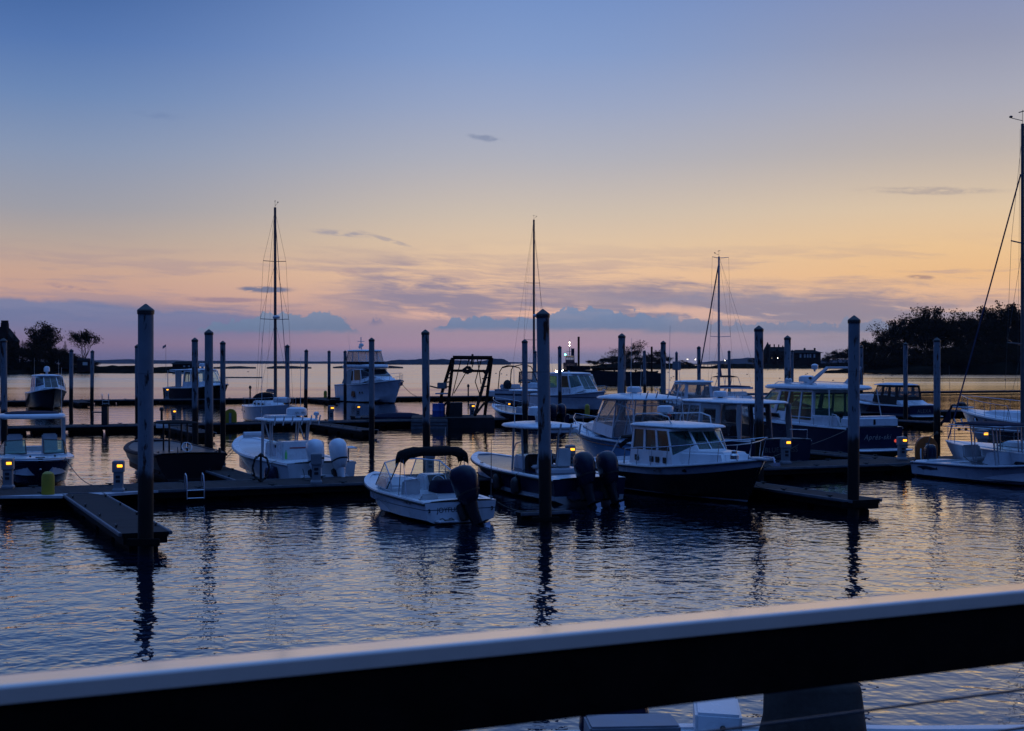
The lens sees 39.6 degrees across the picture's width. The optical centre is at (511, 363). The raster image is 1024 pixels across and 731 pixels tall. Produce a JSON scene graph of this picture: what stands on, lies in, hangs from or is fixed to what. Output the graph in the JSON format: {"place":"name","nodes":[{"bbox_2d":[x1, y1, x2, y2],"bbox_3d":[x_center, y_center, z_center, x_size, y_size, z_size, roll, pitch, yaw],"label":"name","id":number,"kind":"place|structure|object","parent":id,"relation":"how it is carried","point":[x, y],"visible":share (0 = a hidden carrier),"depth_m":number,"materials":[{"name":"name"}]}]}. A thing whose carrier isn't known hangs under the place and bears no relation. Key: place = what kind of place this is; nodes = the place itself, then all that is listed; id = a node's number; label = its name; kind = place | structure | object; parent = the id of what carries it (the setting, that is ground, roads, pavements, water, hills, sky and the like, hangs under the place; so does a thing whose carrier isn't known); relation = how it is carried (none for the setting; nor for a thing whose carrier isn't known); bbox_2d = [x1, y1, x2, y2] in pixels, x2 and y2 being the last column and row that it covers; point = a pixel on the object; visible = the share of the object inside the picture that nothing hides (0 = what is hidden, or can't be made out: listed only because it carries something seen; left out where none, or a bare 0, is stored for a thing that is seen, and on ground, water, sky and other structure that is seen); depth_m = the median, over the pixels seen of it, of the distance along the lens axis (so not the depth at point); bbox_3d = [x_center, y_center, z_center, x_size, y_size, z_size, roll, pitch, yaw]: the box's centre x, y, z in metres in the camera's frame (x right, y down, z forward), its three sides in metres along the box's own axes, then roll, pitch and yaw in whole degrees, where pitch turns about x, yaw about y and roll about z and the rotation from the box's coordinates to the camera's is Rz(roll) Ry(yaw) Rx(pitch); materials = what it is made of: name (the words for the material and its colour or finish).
{"place":"outdoors","nodes":[
{"label":"outdoors","id":0,"kind":"place"},
{"bbox_2d":[7,362,201,372],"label":"shoreline","id":1,"kind":"structure","parent":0,"point":[114,369],"depth_m":654.35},
{"bbox_2d":[0,320,19,361],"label":"chimney tower","id":2,"kind":"structure","parent":1,"relation":"on","point":[5,329],"depth_m":672.08,"materials":[{"name":"brick"}]},
{"bbox_2d":[7,330,20,369],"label":"conifer","id":3,"kind":"object","parent":1,"relation":"on","point":[13,365],"visible":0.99,"depth_m":649.11,"materials":[{"name":"green plant"}]},
{"bbox_2d":[14,342,58,369],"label":"broadleaf tree","id":4,"kind":"object","parent":1,"relation":"on","point":[25,352],"visible":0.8,"depth_m":649.09,"materials":[{"name":"green plant"}]},
{"bbox_2d":[24,321,65,365],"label":"broadleaf tree","id":5,"kind":"object","parent":1,"relation":"on","point":[43,334],"visible":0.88,"depth_m":656.43,"materials":[{"name":"green plant"}]},
{"bbox_2d":[24,344,68,366],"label":"broadleaf tree","id":6,"kind":"object","parent":1,"relation":"on","point":[47,350],"visible":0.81,"depth_m":649.97,"materials":[{"name":"green plant"}]},
{"bbox_2d":[77,358,89,371],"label":"pavilion","id":7,"kind":"structure","parent":1,"relation":"on","point":[83,364],"depth_m":640.00,"materials":[{"name":"brick"}]},
{"bbox_2d":[67,329,103,357],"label":"broadleaf tree","id":8,"kind":"object","parent":1,"relation":"on","point":[79,338],"visible":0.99,"depth_m":650.35,"materials":[{"name":"green plant"}]},
{"bbox_2d":[21,359,532,363],"bbox_3d":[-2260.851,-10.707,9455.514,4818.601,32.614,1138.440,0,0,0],"label":"hills","id":9,"kind":"structure","parent":0,"point":[124,361],"depth_m":9139.84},
{"bbox_2d":[385,358,510,364],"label":"island","id":10,"kind":"structure","parent":0,"point":[443,362],"depth_m":4017.58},
{"bbox_2d":[0,364,1023,730],"bbox_3d":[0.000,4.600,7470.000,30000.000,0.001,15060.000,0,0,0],"label":"water","id":11,"kind":"structure","parent":0,"point":[230,576],"depth_m":34.00,"materials":[{"name":"blue liquid"}]},
{"bbox_2d":[0,338,7,444],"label":"mooring pile","id":12,"kind":"object","parent":11,"relation":"in","point":[3,378],"visible":0.81,"depth_m":80.19,"materials":[{"name":"paint"}]},
{"bbox_2d":[0,368,73,486],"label":"bowrider","id":13,"kind":"object","parent":11,"relation":"on","point":[33,464],"visible":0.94,"depth_m":54.31,"materials":[{"name":"white plastic"}]},
{"bbox_2d":[24,366,66,408],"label":"pilot cruiser","id":14,"kind":"object","parent":11,"relation":"on","point":[44,392],"visible":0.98,"depth_m":143.39,"materials":[{"name":"black plastic"}]},
{"bbox_2d":[69,349,73,410],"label":"mooring pile","id":15,"kind":"object","parent":11,"relation":"in","point":[71,351],"visible":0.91,"depth_m":136.41,"materials":[{"name":"paint"}]},
{"bbox_2d":[0,490,171,549],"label":"finger dock","id":16,"kind":"object","parent":11,"relation":"on","point":[108,514],"visible":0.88,"depth_m":39.51,"materials":[{"name":"brown wood"}]},
{"bbox_2d":[41,471,54,494],"bbox_3d":[-14.647,3.783,44.901,0.400,0.734,0.400,0,0,0],"label":"bumper post","id":17,"kind":"object","parent":16,"relation":"on","point":[47,482],"visible":1,"depth_m":44.75,"materials":[{"name":"yellow plastic"}]},
{"bbox_2d":[90,350,93,406],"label":"mooring pile","id":18,"kind":"object","parent":11,"relation":"in","point":[92,378],"visible":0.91,"depth_m":147.99,"materials":[{"name":"paint"}]},
{"bbox_2d":[135,344,137,422],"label":"mooring pile","id":19,"kind":"object","parent":11,"relation":"in","point":[136,383],"visible":0.48,"depth_m":103.85,"materials":[{"name":"paint"}]},
{"bbox_2d":[126,304,159,554],"bbox_3d":[-8.819,2.287,34.207,0.789,7.426,0.482,0,1,0],"label":"mooring pile","id":20,"kind":"object","parent":11,"relation":"in","point":[145,542],"visible":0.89,"depth_m":34.08,"materials":[{"name":"wood"}]},
{"bbox_2d":[123,420,227,481],"bbox_3d":[-14.226,3.651,58.692,3.464,2.697,9.058,0,0,-25],"label":"launch","id":21,"kind":"object","parent":11,"relation":"on","point":[175,461],"visible":0.87,"depth_m":54.91,"materials":[{"name":"black plastic"}]},
{"bbox_2d":[166,425,216,439],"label":"finger dock","id":22,"kind":"object","parent":11,"relation":"on","point":[177,431],"visible":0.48,"depth_m":88.59,"materials":[{"name":"brown wood"}]},
{"bbox_2d":[191,338,197,443],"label":"mooring pile","id":23,"kind":"object","parent":11,"relation":"in","point":[194,341],"visible":0.85,"depth_m":81.08,"materials":[{"name":"paint"}]},
{"bbox_2d":[163,363,228,398],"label":"canvas cruiser","id":24,"kind":"object","parent":11,"relation":"on","point":[179,391],"visible":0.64,"depth_m":167.91,"materials":[{"name":"black plastic"}]},
{"bbox_2d":[204,329,213,447],"bbox_3d":[-12.959,2.276,60.826,0.396,7.448,0.396,0,0,0],"label":"mooring pile","id":25,"kind":"object","parent":11,"relation":"in","point":[208,333],"visible":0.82,"depth_m":60.67,"materials":[{"name":"paint"}]},
{"bbox_2d":[220,341,225,432],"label":"mooring pile","id":26,"kind":"object","parent":11,"relation":"in","point":[222,386],"visible":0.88,"depth_m":92.97,"materials":[{"name":"paint"}]},
{"bbox_2d":[205,466,262,480],"bbox_3d":[-11.225,4.506,54.937,1.200,0.889,9.540,0,0,-24],"label":"finger dock","id":27,"kind":"object","parent":11,"relation":"on","point":[225,473],"visible":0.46,"depth_m":53.38,"materials":[{"name":"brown wood"}]},
{"bbox_2d":[242,202,296,421],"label":"sailing yacht","id":28,"kind":"object","parent":11,"relation":"on","point":[272,404],"visible":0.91,"depth_m":109.46,"materials":[{"name":"white plastic"}]},
{"bbox_2d":[285,344,289,404],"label":"mooring pile","id":29,"kind":"object","parent":11,"relation":"in","point":[287,355],"visible":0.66,"depth_m":111.86,"materials":[{"name":"paint"}]},
{"bbox_2d":[231,370,356,478],"bbox_3d":[-9.066,1.880,55.981,3.312,6.240,11.007,0,0,-28],"label":"console boat","id":30,"kind":"object","parent":11,"relation":"on","point":[289,459],"visible":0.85,"depth_m":54.03,"materials":[{"name":"white plastic"}]},
{"bbox_2d":[304,349,307,408],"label":"mooring pile","id":31,"kind":"object","parent":11,"relation":"in","point":[306,378],"visible":0.91,"depth_m":141.46,"materials":[{"name":"paint"}]},
{"bbox_2d":[311,423,378,436],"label":"finger dock","id":32,"kind":"object","parent":11,"relation":"on","point":[348,430],"visible":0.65,"depth_m":91.82,"materials":[{"name":"brown wood"}]},
{"bbox_2d":[343,350,346,403],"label":"mooring pile","id":33,"kind":"object","parent":11,"relation":"in","point":[345,380],"visible":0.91,"depth_m":158.85,"materials":[{"name":"paint"}]},
{"bbox_2d":[334,341,403,403],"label":"motor yacht","id":34,"kind":"object","parent":11,"relation":"on","point":[387,386],"visible":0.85,"depth_m":165.55,"materials":[{"name":"white plastic"}]},
{"bbox_2d":[369,338,374,439],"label":"mooring pile","id":35,"kind":"object","parent":11,"relation":"in","point":[371,396],"visible":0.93,"depth_m":84.97,"materials":[{"name":"paint"}]},
{"bbox_2d":[421,329,429,465],"bbox_3d":[-3.852,2.246,63.819,0.381,7.508,0.381,-1,1,0],"label":"mooring pile","id":36,"kind":"object","parent":11,"relation":"in","point":[425,333],"visible":0.82,"depth_m":63.67,"materials":[{"name":"paint"}]},
{"bbox_2d":[363,428,496,524],"bbox_3d":[-2.774,3.545,43.386,2.584,3.090,7.718,0,0,-27],"label":"runabout","id":37,"kind":"object","parent":11,"relation":"on","point":[437,498],"visible":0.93,"depth_m":41.75,"materials":[{"name":"white plastic"}]},
{"bbox_2d":[411,415,494,427],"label":"work float","id":38,"kind":"object","parent":11,"relation":"on","point":[476,421],"visible":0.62,"depth_m":100.80,"materials":[{"name":"black metal"}]},
{"bbox_2d":[447,402,462,416],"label":"slatted crate","id":39,"kind":"object","parent":38,"relation":"on","point":[455,409],"visible":1,"depth_m":103.03,"materials":[{"name":"black plastic"}]},
{"bbox_2d":[439,354,492,415],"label":"gantry","id":40,"kind":"object","parent":38,"relation":"on","point":[467,369],"visible":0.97,"depth_m":102.97,"materials":[{"name":"metal"}]},
{"bbox_2d":[0,456,953,508],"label":"floating dock","id":41,"kind":"object","parent":11,"relation":"on","point":[223,490],"visible":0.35,"depth_m":48.62,"materials":[{"name":"brown wood"}]},
{"bbox_2d":[1,458,14,488],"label":"power pedestal","id":42,"kind":"object","parent":41,"relation":"on","point":[7,466],"visible":1,"depth_m":46.94,"materials":[{"name":"plastic"}]},
{"bbox_2d":[112,460,124,491],"bbox_3d":[-12.708,3.650,45.923,0.380,1.000,0.386,0,0,-8],"label":"power pedestal","id":43,"kind":"object","parent":41,"relation":"on","point":[118,468],"visible":1,"depth_m":45.77,"materials":[{"name":"plastic"}]},
{"bbox_2d":[252,453,269,481],"bbox_3d":[-8.763,3.649,49.623,0.634,1.007,0.339,0,0,-10],"label":"hose rack","id":44,"kind":"object","parent":41,"relation":"on","point":[261,455],"visible":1,"depth_m":49.54,"materials":[{"name":"black plastic"}]},
{"bbox_2d":[310,453,321,483],"bbox_3d":[-6.741,3.625,48.989,0.399,1.050,0.399,0,0,-8],"label":"power pedestal","id":45,"kind":"object","parent":41,"relation":"on","point":[316,460],"visible":1,"depth_m":48.82,"materials":[{"name":"plastic"}]},
{"bbox_2d":[779,438,791,463],"bbox_3d":[11.276,3.625,58.617,0.399,1.050,0.405,0,0,-8],"label":"power pedestal","id":46,"kind":"object","parent":41,"relation":"on","point":[785,445],"visible":1,"depth_m":58.46,"materials":[{"name":"plastic"}]},
{"bbox_2d":[896,436,907,459],"bbox_3d":[16.716,3.650,60.982,0.380,1.000,0.386,0,0,-8],"label":"power pedestal","id":47,"kind":"object","parent":41,"relation":"on","point":[901,442],"visible":1,"depth_m":60.83,"materials":[{"name":"plastic"}]},
{"bbox_2d":[8,409,963,433],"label":"floating dock","id":48,"kind":"object","parent":11,"relation":"on","point":[86,428],"visible":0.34,"depth_m":99.13,"materials":[{"name":"brown wood"}]},
{"bbox_2d":[375,412,419,418],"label":"net pile","id":49,"kind":"object","parent":48,"relation":"on","point":[399,415],"visible":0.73,"depth_m":105.67,"materials":[{"name":"black fabric"}]},
{"bbox_2d":[0,390,1019,404],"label":"floating dock","id":50,"kind":"object","parent":11,"relation":"on","point":[188,400],"visible":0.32,"depth_m":171.58,"materials":[{"name":"brown wood"}]},
{"bbox_2d":[522,339,527,437],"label":"mooring pile","id":51,"kind":"object","parent":11,"relation":"in","point":[525,381],"visible":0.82,"depth_m":87.66,"materials":[{"name":"paint"}]},
{"bbox_2d":[511,215,541,388],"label":"sailing yacht","id":52,"kind":"object","parent":11,"relation":"on","point":[533,291],"visible":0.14,"depth_m":167.90,"materials":[{"name":"white plastic"}]},
{"bbox_2d":[494,364,564,405],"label":"bimini cruiser","id":53,"kind":"object","parent":11,"relation":"on","point":[506,386],"visible":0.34,"depth_m":153.20,"materials":[{"name":"white plastic"}]},
{"bbox_2d":[492,389,569,422],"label":"console boat","id":54,"kind":"object","parent":11,"relation":"on","point":[558,413],"visible":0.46,"depth_m":105.28,"materials":[{"name":"paint"}]},
{"bbox_2d":[514,509,571,520],"bbox_3d":[0.918,4.649,41.816,1.640,0.602,0.550,0,0,-24],"label":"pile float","id":55,"kind":"object","parent":11,"relation":"on","point":[560,513],"visible":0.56,"depth_m":41.65,"materials":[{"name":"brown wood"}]},
{"bbox_2d":[532,309,559,527],"bbox_3d":[0.914,2.240,39.931,0.777,7.521,0.468,-1,0,0],"label":"mooring pile","id":56,"kind":"object","parent":11,"relation":"in","point":[545,519],"visible":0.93,"depth_m":39.81,"materials":[{"name":"paint"}]},
{"bbox_2d":[470,393,626,507],"bbox_3d":[0.825,2.515,50.324,3.199,5.031,11.063,0,0,-24],"label":"console boat","id":57,"kind":"object","parent":11,"relation":"on","point":[582,480],"visible":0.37,"depth_m":47.75,"materials":[{"name":"white plastic"}]},
{"bbox_2d":[558,346,561,403],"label":"mooring pile","id":58,"kind":"object","parent":11,"relation":"in","point":[559,374],"visible":0.83,"depth_m":126.64,"materials":[{"name":"paint"}]},
{"bbox_2d":[528,359,606,412],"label":"express cruiser","id":59,"kind":"object","parent":11,"relation":"on","point":[577,399],"visible":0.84,"depth_m":132.62,"materials":[{"name":"white plastic"}]},
{"bbox_2d":[562,366,660,384],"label":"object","id":60,"kind":"object","parent":11,"relation":"on","point":[605,375],"visible":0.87,"depth_m":299.37,"materials":[{"name":"white plastic"}]},
{"bbox_2d":[554,713,680,730],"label":"boat","id":61,"kind":"object","parent":11,"relation":"in","point":[638,722],"visible":0.93,"depth_m":13.46,"materials":[{"name":"plastic"}]},
{"bbox_2d":[617,333,625,420],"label":"mooring pile","id":62,"kind":"object","parent":11,"relation":"in","point":[621,360],"visible":0.62,"depth_m":70.62,"materials":[{"name":"paint"}]},
{"bbox_2d":[572,340,682,456],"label":"express boat","id":63,"kind":"object","parent":11,"relation":"on","point":[596,436],"visible":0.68,"depth_m":65.50,"materials":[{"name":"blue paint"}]},
{"bbox_2d":[660,341,665,420],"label":"mooring pile","id":64,"kind":"object","parent":11,"relation":"in","point":[663,367],"visible":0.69,"depth_m":94.91,"materials":[{"name":"paint"}]},
{"bbox_2d":[594,363,779,503],"bbox_3d":[6.228,2.499,49.495,3.214,5.001,10.221,0,0,-25],"label":"pilothouse boat","id":65,"kind":"object","parent":11,"relation":"on","point":[689,459],"visible":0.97,"depth_m":48.42,"materials":[{"name":"white plastic"}]},
{"bbox_2d":[654,380,747,422],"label":"sport fisher","id":66,"kind":"object","parent":11,"relation":"on","point":[730,413],"visible":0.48,"depth_m":111.68,"materials":[{"name":"white plastic"}]},
{"bbox_2d":[673,375,751,396],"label":"runabout","id":67,"kind":"object","parent":11,"relation":"on","point":[734,393],"visible":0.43,"depth_m":143.56,"materials":[{"name":"white plastic"}]},
{"bbox_2d":[648,391,811,461],"bbox_3d":[9.271,3.126,64.935,3.484,3.749,12.083,0,0,-24],"label":"hardtop cruiser","id":68,"kind":"object","parent":11,"relation":"on","point":[738,430],"visible":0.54,"depth_m":62.03,"materials":[{"name":"white plastic"}]},
{"bbox_2d":[695,252,774,404],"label":"sailing yacht","id":69,"kind":"object","parent":11,"relation":"on","point":[725,387],"visible":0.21,"depth_m":124.53,"materials":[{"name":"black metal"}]},
{"bbox_2d":[754,326,763,479],"bbox_3d":[9.727,2.260,55.962,0.388,7.479,0.388,0,0,0],"label":"mooring pile","id":70,"kind":"object","parent":11,"relation":"in","point":[759,394],"visible":0.78,"depth_m":55.82,"materials":[{"name":"paint"}]},
{"bbox_2d":[784,335,790,406],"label":"mooring pile","id":71,"kind":"object","parent":11,"relation":"in","point":[787,356],"visible":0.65,"depth_m":75.63,"materials":[{"name":"paint"}]},
{"bbox_2d":[579,683,1023,730],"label":"boat","id":72,"kind":"object","parent":11,"relation":"on","point":[726,713],"visible":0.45,"depth_m":14.17,"materials":[{"name":"white plastic"}]},
{"bbox_2d":[749,481,881,513],"bbox_3d":[8.244,4.506,48.709,1.200,0.889,12.240,0,0,-24],"label":"finger dock","id":73,"kind":"object","parent":11,"relation":"on","point":[815,499],"visible":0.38,"depth_m":45.39,"materials":[{"name":"brown wood"}]},
{"bbox_2d":[736,364,912,456],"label":"express cruiser","id":74,"kind":"object","parent":11,"relation":"on","point":[879,434],"visible":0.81,"depth_m":71.09,"materials":[{"name":"white plastic"}]},
{"bbox_2d":[810,450,895,460],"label":"finger dock","id":75,"kind":"object","parent":11,"relation":"on","point":[821,455],"visible":0.24,"depth_m":65.04,"materials":[{"name":"brown wood"}]},
{"bbox_2d":[842,315,867,514],"bbox_3d":[10.388,2.274,43.213,0.770,7.451,0.461,0,0,0],"label":"mooring pile","id":76,"kind":"object","parent":11,"relation":"in","point":[854,321],"visible":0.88,"depth_m":43.10,"materials":[{"name":"paint"}]},
{"bbox_2d":[842,417,943,427],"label":"finger dock","id":77,"kind":"object","parent":11,"relation":"on","point":[916,423],"visible":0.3,"depth_m":101.31,"materials":[{"name":"brown wood"}]},
{"bbox_2d":[847,383,942,418],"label":"canvas cruiser","id":78,"kind":"object","parent":11,"relation":"on","point":[891,403],"visible":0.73,"depth_m":119.50,"materials":[{"name":"white plastic"}]},
{"bbox_2d":[903,342,907,419],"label":"mooring pile","id":79,"kind":"object","parent":11,"relation":"in","point":[905,380],"visible":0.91,"depth_m":106.17,"materials":[{"name":"paint"}]},
{"bbox_2d":[933,338,940,446],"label":"mooring pile","id":80,"kind":"object","parent":11,"relation":"in","point":[936,353],"visible":0.84,"depth_m":77.79,"materials":[{"name":"paint"}]},
{"bbox_2d":[910,373,1023,485],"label":"console boat","id":81,"kind":"object","parent":11,"relation":"on","point":[997,467],"visible":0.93,"depth_m":55.08,"materials":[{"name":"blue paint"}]},
{"bbox_2d":[944,110,1023,464],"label":"sailing yacht","id":82,"kind":"object","parent":11,"relation":"on","point":[1016,456],"visible":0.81,"depth_m":56.34,"materials":[{"name":"white plastic"}]},
{"bbox_2d":[951,395,1019,443],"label":"motor yacht","id":83,"kind":"object","parent":11,"relation":"on","point":[990,415],"visible":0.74,"depth_m":75.96,"materials":[{"name":"white plastic"}]},
{"bbox_2d":[0,583,1023,730],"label":"deck railing","id":84,"kind":"object","parent":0,"point":[476,680],"visible":1,"depth_m":3.02,"materials":[{"name":"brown wood"}]},
{"bbox_2d":[0,0,1023,363],"label":"sky","id":85,"kind":"structure","parent":0,"point":[845,159],"materials":[{"name":"blue"}]},
{"bbox_2d":[590,362,754,368],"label":"shore","id":86,"kind":"structure","parent":0,"point":[640,366],"depth_m":1171.59,"materials":[{"name":"black"}]},
{"bbox_2d":[702,358,847,363],"bbox_3d":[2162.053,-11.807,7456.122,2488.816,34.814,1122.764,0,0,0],"label":"hills","id":87,"kind":"structure","parent":0,"point":[739,361],"depth_m":7110.57,"materials":[{"name":"black"}]},
{"bbox_2d":[711,363,866,367],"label":"shore","id":88,"kind":"structure","parent":0,"point":[822,365],"depth_m":1282.77,"materials":[{"name":"black"}]},
{"bbox_2d":[763,342,783,364],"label":"mansion","id":89,"kind":"structure","parent":88,"relation":"on","point":[774,353],"depth_m":1290.00,"materials":[{"name":"brick"}]},
{"bbox_2d":[794,348,822,365],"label":"villa","id":90,"kind":"object","parent":88,"relation":"on","point":[807,357],"visible":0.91,"depth_m":1285.00,"materials":[{"name":"brick"}]},
{"bbox_2d":[824,342,1020,372],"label":"hillside","id":91,"kind":"structure","parent":0,"point":[1003,367],"depth_m":649.15,"materials":[{"name":"black plant"}]},
{"bbox_2d":[866,319,915,352],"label":"broadleaf tree","id":92,"kind":"object","parent":91,"relation":"on","point":[894,334],"visible":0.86,"depth_m":713.95,"materials":[{"name":"green plant"}]},
{"bbox_2d":[873,340,910,356],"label":"broadleaf tree","id":93,"kind":"object","parent":91,"relation":"on","point":[898,346],"visible":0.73,"depth_m":670.69,"materials":[{"name":"green plant"}]},
{"bbox_2d":[901,304,959,350],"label":"broadleaf tree","id":94,"kind":"object","parent":91,"relation":"on","point":[939,326],"visible":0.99,"depth_m":697.80,"materials":[{"name":"green plant"}]},
{"bbox_2d":[911,307,965,347],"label":"broadleaf tree","id":95,"kind":"object","parent":91,"relation":"on","point":[940,314],"visible":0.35,"depth_m":707.65,"materials":[{"name":"green plant"}]},
{"bbox_2d":[941,324,985,347],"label":"broadleaf tree","id":96,"kind":"object","parent":91,"relation":"on","point":[959,339],"visible":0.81,"depth_m":698.74,"materials":[{"name":"green plant"}]},
{"bbox_2d":[949,307,1001,346],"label":"tree","id":97,"kind":"object","parent":91,"relation":"on","point":[961,322],"visible":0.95,"depth_m":696.83,"materials":[{"name":"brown plant"}]},
{"bbox_2d":[956,305,1014,343],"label":"broadleaf tree","id":98,"kind":"object","parent":91,"relation":"on","point":[997,324],"visible":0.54,"depth_m":707.58,"materials":[{"name":"green plant"}]},
{"bbox_2d":[976,300,1017,342],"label":"broadleaf tree","id":99,"kind":"object","parent":91,"relation":"on","point":[1003,311],"visible":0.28,"depth_m":722.26,"materials":[{"name":"green plant"}]},
{"bbox_2d":[999,326,1020,345],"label":"broadleaf tree","id":100,"kind":"object","parent":91,"relation":"on","point":[1014,336],"visible":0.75,"depth_m":698.19,"materials":[{"name":"green plant"}]},
{"bbox_2d":[1003,306,1020,335],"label":"broadleaf tree","id":101,"kind":"object","parent":91,"relation":"on","point":[1015,316],"visible":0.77,"depth_m":699.33,"materials":[{"name":"green plant"}]},
{"bbox_2d":[915,436,937,458],"bbox_3d":[17.920,3.660,61.470,0.950,0.980,0.360,0,0,0],"label":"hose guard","id":102,"kind":"object","parent":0,"point":[921,442],"visible":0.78,"depth_m":61.37,"materials":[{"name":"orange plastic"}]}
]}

